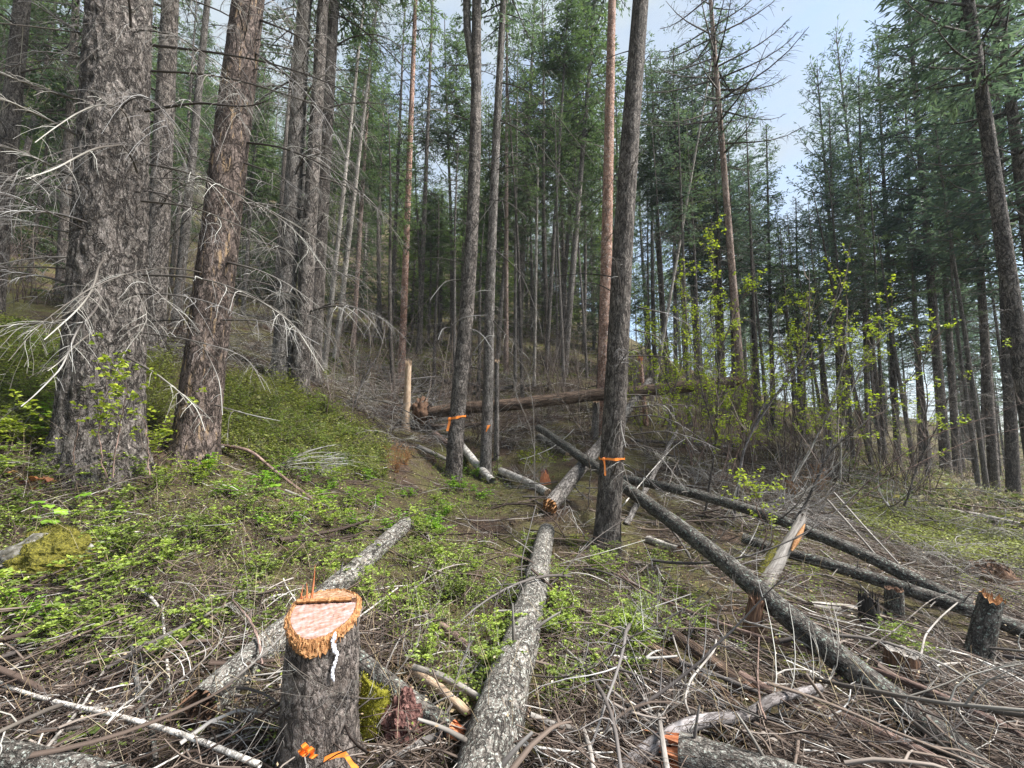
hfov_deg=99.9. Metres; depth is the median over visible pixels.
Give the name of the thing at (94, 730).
broadleaf seedling
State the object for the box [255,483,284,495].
arnica
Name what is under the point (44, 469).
leafy shrub
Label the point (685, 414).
bare shrub
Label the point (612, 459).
flagging ribbon
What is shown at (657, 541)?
fallen log
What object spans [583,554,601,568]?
leafy shrub
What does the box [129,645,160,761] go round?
fallen stick
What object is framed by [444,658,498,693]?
leafy shrub
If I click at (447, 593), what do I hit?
leafy shrub
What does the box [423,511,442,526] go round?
leafy shrub
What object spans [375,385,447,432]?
root plate
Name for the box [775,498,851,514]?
dead brush
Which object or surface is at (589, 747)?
fallen stick
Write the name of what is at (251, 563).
leafy shrub
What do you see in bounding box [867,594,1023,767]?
dead bough
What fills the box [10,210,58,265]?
bare shrub
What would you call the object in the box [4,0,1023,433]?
sky
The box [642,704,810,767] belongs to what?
fallen log
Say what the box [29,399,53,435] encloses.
leafy shrub
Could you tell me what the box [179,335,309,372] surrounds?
dead brush
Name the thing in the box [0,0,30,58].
conifer
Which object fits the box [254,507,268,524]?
leafy shrub
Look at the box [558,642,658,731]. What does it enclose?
fallen stick
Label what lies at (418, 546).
leafy shrub
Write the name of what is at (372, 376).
bare shrub
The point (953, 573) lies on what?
dead brush
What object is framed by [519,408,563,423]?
dead brush
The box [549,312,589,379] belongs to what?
bare shrub
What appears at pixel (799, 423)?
bare shrub
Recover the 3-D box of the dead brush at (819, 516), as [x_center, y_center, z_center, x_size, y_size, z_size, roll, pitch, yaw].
[5.326,2.280,7.420,1.694,0.707,2.083,-5,-1,-10]
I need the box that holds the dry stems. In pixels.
[0,431,1023,767]
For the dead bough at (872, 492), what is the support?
on the ground at (40, 306)
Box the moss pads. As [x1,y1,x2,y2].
[515,446,1023,611]
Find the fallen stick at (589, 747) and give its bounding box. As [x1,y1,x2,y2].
[581,725,595,767]
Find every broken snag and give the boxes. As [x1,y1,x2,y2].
[401,358,411,430]
[494,358,498,460]
[590,401,599,439]
[637,353,648,425]
[739,377,755,462]
[739,589,764,652]
[757,508,807,586]
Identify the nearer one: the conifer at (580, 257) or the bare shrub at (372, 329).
the bare shrub at (372, 329)
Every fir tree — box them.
[0,0,150,314]
[0,0,153,296]
[0,0,308,356]
[0,0,379,473]
[0,0,379,492]
[149,0,229,326]
[167,0,421,396]
[168,0,423,383]
[200,0,444,385]
[322,0,391,368]
[323,0,404,359]
[370,0,431,338]
[393,0,455,354]
[398,0,520,480]
[408,0,594,479]
[416,191,459,339]
[477,0,533,375]
[486,0,569,351]
[521,0,605,376]
[529,0,727,556]
[532,0,644,377]
[535,1,617,359]
[560,26,648,388]
[636,42,721,394]
[650,57,737,402]
[656,1,789,410]
[711,149,792,416]
[738,125,802,427]
[761,195,834,398]
[786,50,879,446]
[797,92,878,448]
[808,15,908,453]
[818,67,901,454]
[839,20,941,463]
[845,0,1023,457]
[850,0,1014,475]
[868,62,969,465]
[874,0,994,477]
[882,0,1023,446]
[909,0,1023,493]
[909,0,1023,495]
[912,96,1023,478]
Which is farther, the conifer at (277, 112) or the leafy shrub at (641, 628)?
the conifer at (277, 112)
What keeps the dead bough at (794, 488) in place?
on the ground at (40, 306)
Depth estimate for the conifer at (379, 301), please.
24.14 m
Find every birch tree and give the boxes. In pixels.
[500,167,581,386]
[633,55,717,400]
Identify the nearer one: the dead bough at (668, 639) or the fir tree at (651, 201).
the dead bough at (668, 639)
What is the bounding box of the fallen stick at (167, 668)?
[161,603,171,694]
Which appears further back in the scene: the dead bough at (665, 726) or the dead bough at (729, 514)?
the dead bough at (729, 514)
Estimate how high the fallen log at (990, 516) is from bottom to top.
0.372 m
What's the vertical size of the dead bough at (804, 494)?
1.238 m
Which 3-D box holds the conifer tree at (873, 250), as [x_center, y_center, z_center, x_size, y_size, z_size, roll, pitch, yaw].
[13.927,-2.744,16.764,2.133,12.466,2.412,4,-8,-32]
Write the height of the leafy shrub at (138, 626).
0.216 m
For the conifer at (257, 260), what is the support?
on the ground at (40, 306)
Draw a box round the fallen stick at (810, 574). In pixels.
[773,573,850,586]
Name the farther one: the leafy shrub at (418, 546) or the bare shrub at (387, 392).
the bare shrub at (387, 392)
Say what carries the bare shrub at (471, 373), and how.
on the ground at (40, 306)
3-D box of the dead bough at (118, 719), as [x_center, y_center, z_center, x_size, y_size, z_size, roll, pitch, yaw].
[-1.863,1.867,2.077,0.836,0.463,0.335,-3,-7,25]
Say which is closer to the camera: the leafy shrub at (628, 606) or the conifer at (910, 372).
the leafy shrub at (628, 606)
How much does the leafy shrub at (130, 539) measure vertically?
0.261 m
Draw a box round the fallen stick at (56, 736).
[47,665,106,745]
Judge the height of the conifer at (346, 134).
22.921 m
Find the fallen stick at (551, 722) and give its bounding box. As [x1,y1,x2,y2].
[529,711,619,733]
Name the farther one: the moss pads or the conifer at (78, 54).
the conifer at (78, 54)
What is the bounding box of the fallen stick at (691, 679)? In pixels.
[684,639,716,715]
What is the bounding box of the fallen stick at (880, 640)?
[859,592,949,655]
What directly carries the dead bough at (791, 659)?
on the ground at (40, 306)
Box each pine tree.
[330,16,396,348]
[379,0,448,386]
[570,0,643,434]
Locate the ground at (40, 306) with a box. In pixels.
[0,72,1023,767]
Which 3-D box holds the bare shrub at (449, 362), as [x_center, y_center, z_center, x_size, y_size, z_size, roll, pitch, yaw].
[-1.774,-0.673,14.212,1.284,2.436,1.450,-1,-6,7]
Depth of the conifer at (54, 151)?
33.21 m
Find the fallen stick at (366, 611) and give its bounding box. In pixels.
[359,586,397,617]
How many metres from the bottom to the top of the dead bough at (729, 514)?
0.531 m
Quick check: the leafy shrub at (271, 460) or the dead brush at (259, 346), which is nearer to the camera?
the leafy shrub at (271, 460)
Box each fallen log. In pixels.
[0,738,136,767]
[9,252,46,266]
[177,517,412,724]
[323,328,395,340]
[359,638,464,740]
[383,505,690,767]
[406,663,471,718]
[408,663,479,699]
[413,422,480,430]
[415,444,445,459]
[423,377,494,387]
[426,375,743,418]
[432,430,446,445]
[450,383,530,396]
[463,444,495,483]
[498,467,550,495]
[535,424,992,767]
[536,433,568,456]
[542,377,652,513]
[614,683,823,767]
[619,575,1023,741]
[623,429,677,524]
[623,464,974,604]
[630,438,760,448]
[632,632,743,710]
[633,613,756,701]
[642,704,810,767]
[645,536,681,551]
[718,442,874,447]
[737,528,1023,638]
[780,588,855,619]
[806,601,885,618]
[833,492,900,564]
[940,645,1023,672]
[941,508,1023,525]
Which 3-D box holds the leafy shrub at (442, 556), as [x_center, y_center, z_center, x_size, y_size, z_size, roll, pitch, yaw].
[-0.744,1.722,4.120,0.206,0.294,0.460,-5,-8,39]
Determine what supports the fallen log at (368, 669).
on the ground at (40, 306)
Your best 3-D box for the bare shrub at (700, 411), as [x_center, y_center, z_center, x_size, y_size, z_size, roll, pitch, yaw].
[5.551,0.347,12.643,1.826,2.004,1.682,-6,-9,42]
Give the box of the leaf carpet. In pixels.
[0,448,904,765]
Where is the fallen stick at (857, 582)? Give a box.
[819,549,868,593]
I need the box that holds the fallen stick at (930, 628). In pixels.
[919,602,957,660]
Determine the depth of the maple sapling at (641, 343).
10.54 m
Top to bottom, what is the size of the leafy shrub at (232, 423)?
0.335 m
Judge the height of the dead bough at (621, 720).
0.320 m
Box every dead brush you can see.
[146,339,247,362]
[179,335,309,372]
[185,314,270,356]
[232,333,293,354]
[235,308,273,327]
[237,331,324,355]
[247,353,289,371]
[271,368,360,391]
[324,363,374,397]
[328,368,392,394]
[329,376,415,393]
[330,350,385,368]
[330,385,419,427]
[331,391,373,414]
[335,365,423,387]
[338,357,413,381]
[339,389,382,411]
[342,385,386,397]
[344,391,421,415]
[357,426,435,458]
[359,363,397,371]
[365,391,420,414]
[367,407,408,427]
[375,415,433,432]
[393,419,472,448]
[395,369,432,382]
[421,426,478,453]
[427,421,478,440]
[475,423,549,447]
[479,436,524,448]
[480,388,528,411]
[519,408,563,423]
[535,433,596,447]
[536,412,572,422]
[644,460,733,482]
[678,488,780,521]
[682,466,772,498]
[736,463,790,485]
[748,463,804,476]
[761,480,888,541]
[761,494,850,535]
[768,490,856,538]
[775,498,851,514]
[799,449,873,481]
[803,461,914,492]
[823,500,887,529]
[836,523,986,579]
[848,491,922,519]
[859,537,1004,575]
[867,532,1022,601]
[902,555,1001,592]
[903,508,1022,549]
[909,540,1023,574]
[912,511,1019,541]
[930,574,1007,647]
[932,571,1021,600]
[933,509,1023,543]
[949,542,1023,576]
[954,577,1023,601]
[963,519,1023,544]
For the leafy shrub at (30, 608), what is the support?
on the ground at (40, 306)
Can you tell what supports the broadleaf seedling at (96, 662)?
on the ground at (40, 306)
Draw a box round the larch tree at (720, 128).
[640,0,808,423]
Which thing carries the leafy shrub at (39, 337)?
on the ground at (40, 306)
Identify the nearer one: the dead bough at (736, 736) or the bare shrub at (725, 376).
the dead bough at (736, 736)
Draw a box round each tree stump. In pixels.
[273,569,366,767]
[540,466,550,484]
[857,587,880,636]
[882,644,920,687]
[884,585,906,628]
[958,588,1005,674]
[967,559,1023,587]
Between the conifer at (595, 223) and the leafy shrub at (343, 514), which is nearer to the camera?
the leafy shrub at (343, 514)
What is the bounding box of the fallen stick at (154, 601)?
[128,585,159,607]
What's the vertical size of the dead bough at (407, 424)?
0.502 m
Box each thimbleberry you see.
[12,501,68,530]
[73,492,126,521]
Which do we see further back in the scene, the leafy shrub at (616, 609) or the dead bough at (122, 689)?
the leafy shrub at (616, 609)
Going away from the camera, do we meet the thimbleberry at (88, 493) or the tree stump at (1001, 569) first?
the thimbleberry at (88, 493)
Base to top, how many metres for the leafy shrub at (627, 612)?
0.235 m
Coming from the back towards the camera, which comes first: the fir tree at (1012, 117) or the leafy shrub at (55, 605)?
the fir tree at (1012, 117)
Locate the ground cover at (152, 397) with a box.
[0,223,1023,575]
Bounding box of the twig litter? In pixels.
[0,309,1023,767]
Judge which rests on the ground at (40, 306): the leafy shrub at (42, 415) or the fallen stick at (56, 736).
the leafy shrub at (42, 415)
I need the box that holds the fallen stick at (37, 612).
[2,606,77,623]
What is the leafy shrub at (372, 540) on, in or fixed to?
on the ground at (40, 306)
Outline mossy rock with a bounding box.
[0,523,103,586]
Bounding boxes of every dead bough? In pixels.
[0,651,16,659]
[0,702,63,753]
[9,671,127,742]
[29,667,277,735]
[37,673,119,736]
[76,643,149,715]
[99,697,146,758]
[106,577,281,669]
[134,620,230,713]
[210,575,333,698]
[217,540,395,710]
[229,578,462,757]
[232,297,268,318]
[234,686,308,767]
[244,656,439,733]
[275,442,341,474]
[304,452,356,475]
[352,397,446,454]
[353,343,373,377]
[355,382,403,396]
[358,558,448,708]
[362,360,416,377]
[382,419,431,435]
[388,361,447,391]
[395,592,485,667]
[411,370,469,401]
[411,383,441,397]
[431,682,531,704]
[438,588,558,737]
[455,574,570,633]
[467,363,529,428]
[476,362,549,388]
[484,464,557,490]
[499,407,538,432]
[499,480,570,502]
[502,425,567,451]
[507,431,566,476]
[522,496,568,499]
[527,623,655,767]
[529,484,576,553]
[529,566,669,677]
[542,649,718,742]
[558,505,580,534]
[563,677,622,767]
[567,406,602,455]
[573,476,595,499]
[583,568,652,602]
[589,558,725,652]
[594,663,697,713]
[596,544,662,591]
[603,648,693,722]
[606,538,837,590]
[606,560,685,640]
[620,651,814,724]
[621,545,834,732]
[624,438,657,475]
[630,448,691,470]
[631,679,911,766]
[637,710,762,750]
[640,439,652,469]
[650,438,886,564]
[656,460,725,490]
[664,513,732,548]
[665,683,783,758]
[666,454,748,487]
[671,531,691,559]
[678,436,706,487]
[679,660,930,756]
[686,424,730,509]
[689,574,842,723]
[692,473,810,530]
[693,486,731,510]
[703,508,760,522]
[710,722,730,744]
[728,526,934,565]
[730,473,768,527]
[731,688,851,735]
[738,670,956,767]
[740,658,1014,743]
[743,456,838,521]
[744,435,825,467]
[746,492,804,501]
[748,439,848,504]
[749,499,810,517]
[750,647,874,713]
[752,489,789,510]
[753,445,836,526]
[763,465,838,511]
[779,633,1022,719]
[782,433,852,513]
[795,478,863,496]
[798,653,1023,765]
[805,600,943,668]
[828,477,957,517]
[838,462,1005,501]
[842,484,907,510]
[850,631,906,659]
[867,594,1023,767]
[878,457,950,524]
[899,644,1023,728]
[905,552,1023,617]
[909,609,951,658]
[912,540,1023,580]
[912,688,1023,717]
[912,720,973,767]
[931,484,1017,503]
[934,473,1017,498]
[941,489,1023,504]
[946,510,1016,526]
[956,483,1010,492]
[971,663,1023,699]
[976,630,1023,651]
[990,649,1023,680]
[1003,654,1023,659]
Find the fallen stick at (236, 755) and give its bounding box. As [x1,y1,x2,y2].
[0,681,261,767]
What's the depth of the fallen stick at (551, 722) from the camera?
2.19 m
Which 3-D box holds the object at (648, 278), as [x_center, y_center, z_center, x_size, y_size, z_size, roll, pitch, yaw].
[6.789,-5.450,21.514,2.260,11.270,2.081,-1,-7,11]
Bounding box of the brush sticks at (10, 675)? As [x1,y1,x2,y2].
[0,363,1023,767]
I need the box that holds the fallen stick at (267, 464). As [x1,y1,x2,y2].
[221,444,320,504]
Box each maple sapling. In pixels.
[9,332,206,477]
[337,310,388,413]
[497,340,546,499]
[532,354,593,504]
[597,323,647,454]
[626,316,680,424]
[635,286,735,449]
[645,326,752,474]
[659,302,785,464]
[662,307,714,434]
[666,351,737,451]
[674,214,767,514]
[692,345,746,441]
[695,343,789,477]
[711,345,771,479]
[721,458,790,562]
[725,237,910,519]
[736,375,792,474]
[754,284,824,482]
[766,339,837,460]
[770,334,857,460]
[791,282,917,481]
[794,308,956,519]
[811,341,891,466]
[817,314,906,478]
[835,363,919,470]
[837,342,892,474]
[845,370,1023,507]
[891,361,959,477]
[898,335,1022,504]
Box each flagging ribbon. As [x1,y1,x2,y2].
[446,415,465,430]
[599,457,624,475]
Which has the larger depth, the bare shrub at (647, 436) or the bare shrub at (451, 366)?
the bare shrub at (451, 366)
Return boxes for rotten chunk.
[380,685,425,747]
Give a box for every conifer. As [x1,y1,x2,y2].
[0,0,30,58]
[0,0,42,54]
[0,13,32,280]
[1,0,80,209]
[10,64,76,281]
[10,148,56,252]
[14,62,78,260]
[19,29,55,209]
[19,119,54,213]
[20,57,48,171]
[21,38,69,172]
[21,99,48,201]
[22,5,63,145]
[26,3,65,140]
[29,238,68,298]
[36,103,74,205]
[47,40,153,132]
[56,1,82,160]
[64,0,188,106]
[149,86,209,257]
[150,0,194,145]
[150,9,158,153]
[150,49,195,251]
[151,0,223,285]
[170,51,212,266]
[170,140,204,246]
[171,149,179,224]
[173,77,219,267]
[174,13,220,237]
[175,32,195,137]
[175,87,204,168]
[195,87,218,220]
[196,59,281,313]
[196,77,218,173]
[234,141,274,304]
[237,165,275,295]
[244,35,281,244]
[244,77,278,259]
[250,0,339,318]
[251,0,356,306]
[254,74,276,190]
[254,160,298,291]
[255,178,299,295]
[267,72,283,173]
[267,80,279,167]
[270,102,307,185]
[272,107,285,163]
[277,51,313,163]
[297,209,339,312]
[297,230,339,302]
[325,140,401,324]
[326,59,346,283]
[329,32,376,314]
[330,89,351,218]
[332,65,357,232]
[342,53,393,306]
[342,141,388,279]
[348,83,421,332]
[351,73,415,325]
[372,223,411,316]
[382,168,420,300]
[384,199,445,334]
[392,144,422,245]
[394,223,433,326]
[395,102,416,214]
[397,189,453,340]
[402,183,416,274]
[408,184,457,317]
[414,12,491,349]
[439,192,485,318]
[442,216,483,326]
[446,189,466,284]
[448,208,485,293]
[453,151,467,223]
[458,95,547,360]
[459,132,484,226]
[473,192,513,337]
[476,88,502,306]
[478,109,526,309]
[481,219,526,333]
[508,0,586,361]
[508,210,529,304]
[509,126,541,316]
[511,125,553,341]
[512,250,544,336]
[524,147,557,329]
[528,201,552,313]
[529,198,550,301]
[532,32,599,338]
[539,211,582,343]
[539,235,560,327]
[541,205,582,332]
[558,36,601,354]
[559,102,597,331]
[560,188,583,307]
[568,117,612,343]
[571,208,600,349]
[579,138,602,322]
[583,83,649,320]
[590,111,646,335]
[597,174,640,306]
[614,50,691,381]
[629,126,669,353]
[630,227,643,341]
[630,264,670,356]
[630,266,670,354]
[635,29,672,373]
[640,207,672,358]
[650,269,671,351]
[655,110,707,353]
[655,136,713,364]
[655,270,713,369]
[662,280,691,362]
[666,169,715,361]
[668,297,692,358]
[687,184,747,367]
[688,291,714,373]
[689,148,730,360]
[691,163,761,397]
[701,264,730,363]
[713,286,758,378]
[723,170,765,376]
[728,235,750,371]
[738,248,763,376]
[738,263,767,386]
[739,225,791,406]
[743,223,783,391]
[758,316,777,381]
[762,212,833,427]
[765,317,789,400]
[783,229,858,411]
[800,245,815,408]
[805,320,835,409]
[805,341,830,406]
[808,348,852,412]
[823,281,855,384]
[827,231,877,424]
[849,357,870,412]
[851,275,915,435]
[851,292,909,431]
[873,292,915,432]
[874,304,908,367]
[881,306,913,405]
[882,182,955,455]
[901,327,928,388]
[909,136,997,472]
[910,164,996,460]
[931,314,985,451]
[935,370,961,446]
[938,302,977,457]
[944,245,996,440]
[944,284,1001,462]
[946,238,1002,474]
[963,376,1023,464]
[974,274,1022,462]
[985,354,1003,449]
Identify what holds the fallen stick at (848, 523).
on the twig litter
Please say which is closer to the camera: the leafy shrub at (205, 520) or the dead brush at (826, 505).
the leafy shrub at (205, 520)
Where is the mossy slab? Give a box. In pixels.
[358,671,393,742]
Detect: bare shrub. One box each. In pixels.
[7,224,64,297]
[8,196,66,285]
[8,201,63,304]
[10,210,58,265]
[30,192,54,262]
[167,252,235,333]
[168,259,194,339]
[239,268,273,318]
[245,265,274,323]
[277,305,367,421]
[310,336,372,406]
[322,299,377,355]
[324,298,395,397]
[336,328,366,376]
[343,374,391,421]
[352,297,379,347]
[353,319,417,394]
[359,282,421,363]
[362,366,404,410]
[370,335,428,399]
[374,340,419,375]
[377,298,431,360]
[383,332,432,418]
[409,301,437,346]
[409,320,448,388]
[420,299,473,374]
[420,333,480,417]
[424,335,451,370]
[425,287,458,344]
[428,324,495,422]
[432,336,479,395]
[435,307,508,400]
[435,363,477,421]
[440,322,530,427]
[443,329,475,394]
[452,367,525,448]
[465,381,518,440]
[470,318,517,398]
[481,315,517,362]
[494,315,512,356]
[496,307,564,390]
[497,316,528,374]
[508,321,572,420]
[514,407,540,432]
[517,327,541,375]
[517,349,580,424]
[518,328,543,372]
[523,323,559,369]
[524,391,557,424]
[532,309,585,393]
[533,351,597,419]
[538,332,565,378]
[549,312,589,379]
[553,345,597,392]
[555,342,593,390]
[562,318,596,388]
[565,367,590,405]
[569,385,601,442]
[626,389,671,457]
[627,344,679,422]
[628,329,667,407]
[629,329,663,414]
[629,353,654,420]
[634,336,701,429]
[636,366,692,427]
[656,387,719,458]
[659,320,735,416]
[668,370,729,427]
[669,394,693,429]
[680,338,771,420]
[681,315,781,466]
[690,359,760,476]
[691,322,738,418]
[715,390,772,469]
[720,343,818,462]
[733,381,820,461]
[747,380,819,476]
[754,385,790,452]
[761,359,874,481]
[762,413,828,488]
[776,387,858,481]
[791,375,834,443]
[799,419,874,489]
[806,367,892,481]
[837,369,915,481]
[837,414,926,480]
[861,420,889,460]
[862,386,964,490]
[879,406,957,494]
[898,429,993,495]
[914,424,981,486]
[998,440,1023,478]
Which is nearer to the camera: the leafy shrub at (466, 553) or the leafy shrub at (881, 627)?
the leafy shrub at (881, 627)
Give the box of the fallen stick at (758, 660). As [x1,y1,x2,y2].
[757,637,769,720]
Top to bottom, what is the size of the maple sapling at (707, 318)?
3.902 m
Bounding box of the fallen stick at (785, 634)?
[740,619,809,647]
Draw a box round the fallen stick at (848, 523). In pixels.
[827,499,899,579]
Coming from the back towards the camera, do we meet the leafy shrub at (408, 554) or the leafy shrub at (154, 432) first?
the leafy shrub at (154, 432)
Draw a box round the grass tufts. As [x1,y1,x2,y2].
[0,314,1023,526]
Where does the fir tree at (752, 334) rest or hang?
on the ground at (40, 306)
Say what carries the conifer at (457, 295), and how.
on the ground at (40, 306)
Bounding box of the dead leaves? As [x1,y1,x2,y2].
[0,353,1023,767]
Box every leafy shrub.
[0,328,59,362]
[0,340,42,367]
[0,377,40,397]
[0,378,54,412]
[0,404,46,443]
[0,405,25,422]
[0,409,27,444]
[0,417,38,453]
[0,441,26,467]
[0,442,28,474]
[0,498,31,521]
[0,501,35,535]
[0,509,27,536]
[0,567,46,612]
[0,588,19,618]
[0,593,47,630]
[0,603,54,643]
[1,361,56,387]
[1,383,54,411]
[2,550,109,595]
[4,319,55,347]
[6,480,49,506]
[8,591,72,624]
[12,592,118,653]
[14,454,64,485]
[15,594,142,656]
[18,331,59,345]
[18,413,52,442]
[20,338,59,363]
[21,605,116,654]
[28,353,56,379]
[29,378,56,397]
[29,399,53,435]
[29,617,65,646]
[33,406,51,419]
[35,393,53,412]
[35,415,50,440]
[36,437,59,459]
[36,604,133,659]
[42,537,157,580]
[54,557,157,601]
[57,449,119,468]
[58,604,127,644]
[61,484,148,523]
[62,505,124,538]
[66,599,140,642]
[73,522,144,562]
[76,452,132,474]
[79,577,137,610]
[81,512,154,547]
[90,526,133,552]
[90,533,128,558]
[98,609,164,655]
[116,528,154,557]
[118,563,181,605]
[123,517,197,561]
[123,605,173,644]
[125,616,202,672]
[130,456,151,477]
[136,538,204,573]
[137,462,183,492]
[138,455,191,481]
[145,429,173,452]
[147,420,174,447]
[149,430,167,454]
[153,537,190,563]
[153,595,223,649]
[166,511,241,554]
[172,603,243,640]
[173,512,218,542]
[178,503,221,527]
[179,463,223,484]
[185,452,222,471]
[185,456,227,479]
[188,452,218,470]
[198,572,264,617]
[203,595,252,633]
[207,504,250,537]
[210,481,224,494]
[212,469,246,495]
[218,475,255,498]
[223,385,259,407]
[223,415,255,433]
[225,496,265,519]
[232,550,278,578]
[233,473,297,511]
[241,542,296,577]
[245,389,291,412]
[248,597,292,627]
[249,414,315,446]
[252,405,295,425]
[252,410,293,433]
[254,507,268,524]
[255,445,290,464]
[256,423,298,440]
[256,470,280,490]
[259,465,279,480]
[259,515,310,545]
[261,453,298,477]
[262,464,285,483]
[264,492,316,520]
[273,409,316,425]
[276,388,297,401]
[280,501,305,514]
[281,413,326,441]
[282,448,299,463]
[284,526,345,566]
[286,393,329,412]
[287,511,307,526]
[289,487,338,519]
[296,469,317,483]
[303,427,338,451]
[303,427,341,444]
[303,450,325,470]
[308,392,336,409]
[308,392,342,413]
[308,460,331,477]
[314,436,350,459]
[314,504,343,527]
[314,552,361,575]
[315,396,349,412]
[316,465,346,480]
[317,489,337,507]
[318,464,352,486]
[322,536,365,562]
[323,496,357,523]
[325,477,338,489]
[326,454,352,467]
[328,403,346,421]
[333,421,358,435]
[334,513,368,535]
[336,510,378,536]
[337,424,367,441]
[340,486,361,508]
[343,486,361,497]
[344,509,371,532]
[345,453,389,475]
[347,487,377,505]
[353,564,390,600]
[358,587,394,614]
[361,468,376,480]
[361,535,391,550]
[362,443,387,456]
[365,494,384,508]
[369,587,413,616]
[374,482,391,495]
[377,517,401,529]
[382,508,406,527]
[384,579,399,602]
[387,583,430,619]
[390,501,428,526]
[393,535,424,565]
[401,576,427,622]
[403,536,436,559]
[404,511,432,531]
[405,612,444,666]
[406,510,442,537]
[407,487,418,497]
[414,544,455,573]
[415,500,445,515]
[417,593,457,632]
[418,521,448,540]
[422,567,466,603]
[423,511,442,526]
[423,525,464,556]
[427,566,472,595]
[429,516,456,536]
[429,547,457,576]
[431,488,442,502]
[433,499,452,519]
[437,492,464,519]
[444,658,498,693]
[445,476,459,488]
[446,544,482,572]
[447,624,515,676]
[450,572,470,593]
[451,475,471,490]
[451,580,479,602]
[453,550,484,573]
[457,546,474,562]
[461,579,495,607]
[464,534,498,559]
[468,464,479,477]
[470,484,493,500]
[472,571,498,591]
[472,607,526,641]
[474,621,526,675]
[476,647,492,673]
[485,565,543,601]
[493,576,519,607]
[494,614,518,642]
[503,548,520,566]
[512,548,530,562]
[520,531,535,549]
[536,640,593,699]
[537,601,570,643]
[541,597,566,632]
[543,590,580,617]
[543,598,602,639]
[546,569,575,605]
[549,555,573,584]
[551,591,579,619]
[553,611,601,635]
[560,623,590,660]
[562,645,612,684]
[564,611,583,638]
[579,581,608,600]
[579,608,642,649]
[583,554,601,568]
[585,605,633,646]
[586,545,607,566]
[590,548,627,571]
[591,564,618,582]
[594,611,652,641]
[597,540,623,560]
[599,615,650,650]
[603,658,647,681]
[605,610,637,629]
[607,602,640,630]
[607,603,642,624]
[609,604,644,624]
[610,592,660,618]
[610,612,658,651]
[613,583,650,608]
[613,651,650,687]
[626,605,672,653]
[629,610,671,640]
[633,549,668,566]
[634,576,656,595]
[635,586,678,612]
[647,571,684,597]
[661,618,683,647]
[662,601,709,637]
[667,583,688,598]
[671,593,716,614]
[672,583,699,600]
[692,600,713,627]
[862,614,907,641]
[881,612,908,641]
[883,620,921,642]
[889,622,944,660]
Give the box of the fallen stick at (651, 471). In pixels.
[622,435,691,506]
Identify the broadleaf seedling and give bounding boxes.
[7,604,63,628]
[57,722,111,754]
[89,652,122,672]
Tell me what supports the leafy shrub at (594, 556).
on the ground at (40, 306)
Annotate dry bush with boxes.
[382,442,417,472]
[397,444,419,464]
[780,474,805,498]
[802,463,831,491]
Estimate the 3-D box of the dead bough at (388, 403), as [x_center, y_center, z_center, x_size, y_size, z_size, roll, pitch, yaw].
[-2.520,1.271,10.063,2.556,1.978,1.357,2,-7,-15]
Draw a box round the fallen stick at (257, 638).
[231,599,263,665]
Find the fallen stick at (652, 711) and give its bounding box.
[620,666,653,713]
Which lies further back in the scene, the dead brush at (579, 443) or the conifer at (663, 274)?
the conifer at (663, 274)
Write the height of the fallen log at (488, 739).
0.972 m
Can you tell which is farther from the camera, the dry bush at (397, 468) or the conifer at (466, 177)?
the conifer at (466, 177)
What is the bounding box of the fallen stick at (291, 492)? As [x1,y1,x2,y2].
[284,489,327,506]
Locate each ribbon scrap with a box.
[298,742,317,758]
[324,751,358,767]
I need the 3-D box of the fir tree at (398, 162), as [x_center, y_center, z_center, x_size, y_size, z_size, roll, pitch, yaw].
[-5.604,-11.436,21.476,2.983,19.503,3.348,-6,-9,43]
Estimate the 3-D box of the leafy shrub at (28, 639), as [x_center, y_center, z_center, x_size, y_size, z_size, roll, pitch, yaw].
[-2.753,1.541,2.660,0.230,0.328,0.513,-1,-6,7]
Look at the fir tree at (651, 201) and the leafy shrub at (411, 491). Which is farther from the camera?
the fir tree at (651, 201)
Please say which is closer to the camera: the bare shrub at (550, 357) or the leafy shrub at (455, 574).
the leafy shrub at (455, 574)
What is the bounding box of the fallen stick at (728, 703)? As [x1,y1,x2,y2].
[672,635,760,717]
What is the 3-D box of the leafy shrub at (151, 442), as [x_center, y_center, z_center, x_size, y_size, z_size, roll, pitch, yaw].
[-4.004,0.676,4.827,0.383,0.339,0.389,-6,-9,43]
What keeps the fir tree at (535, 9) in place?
on the ground at (40, 306)
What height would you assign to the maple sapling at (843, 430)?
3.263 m
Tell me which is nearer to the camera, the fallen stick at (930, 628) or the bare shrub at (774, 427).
the fallen stick at (930, 628)
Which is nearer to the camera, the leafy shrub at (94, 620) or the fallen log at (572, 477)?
the leafy shrub at (94, 620)
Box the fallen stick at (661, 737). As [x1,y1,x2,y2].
[632,713,669,767]
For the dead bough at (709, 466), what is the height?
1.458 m

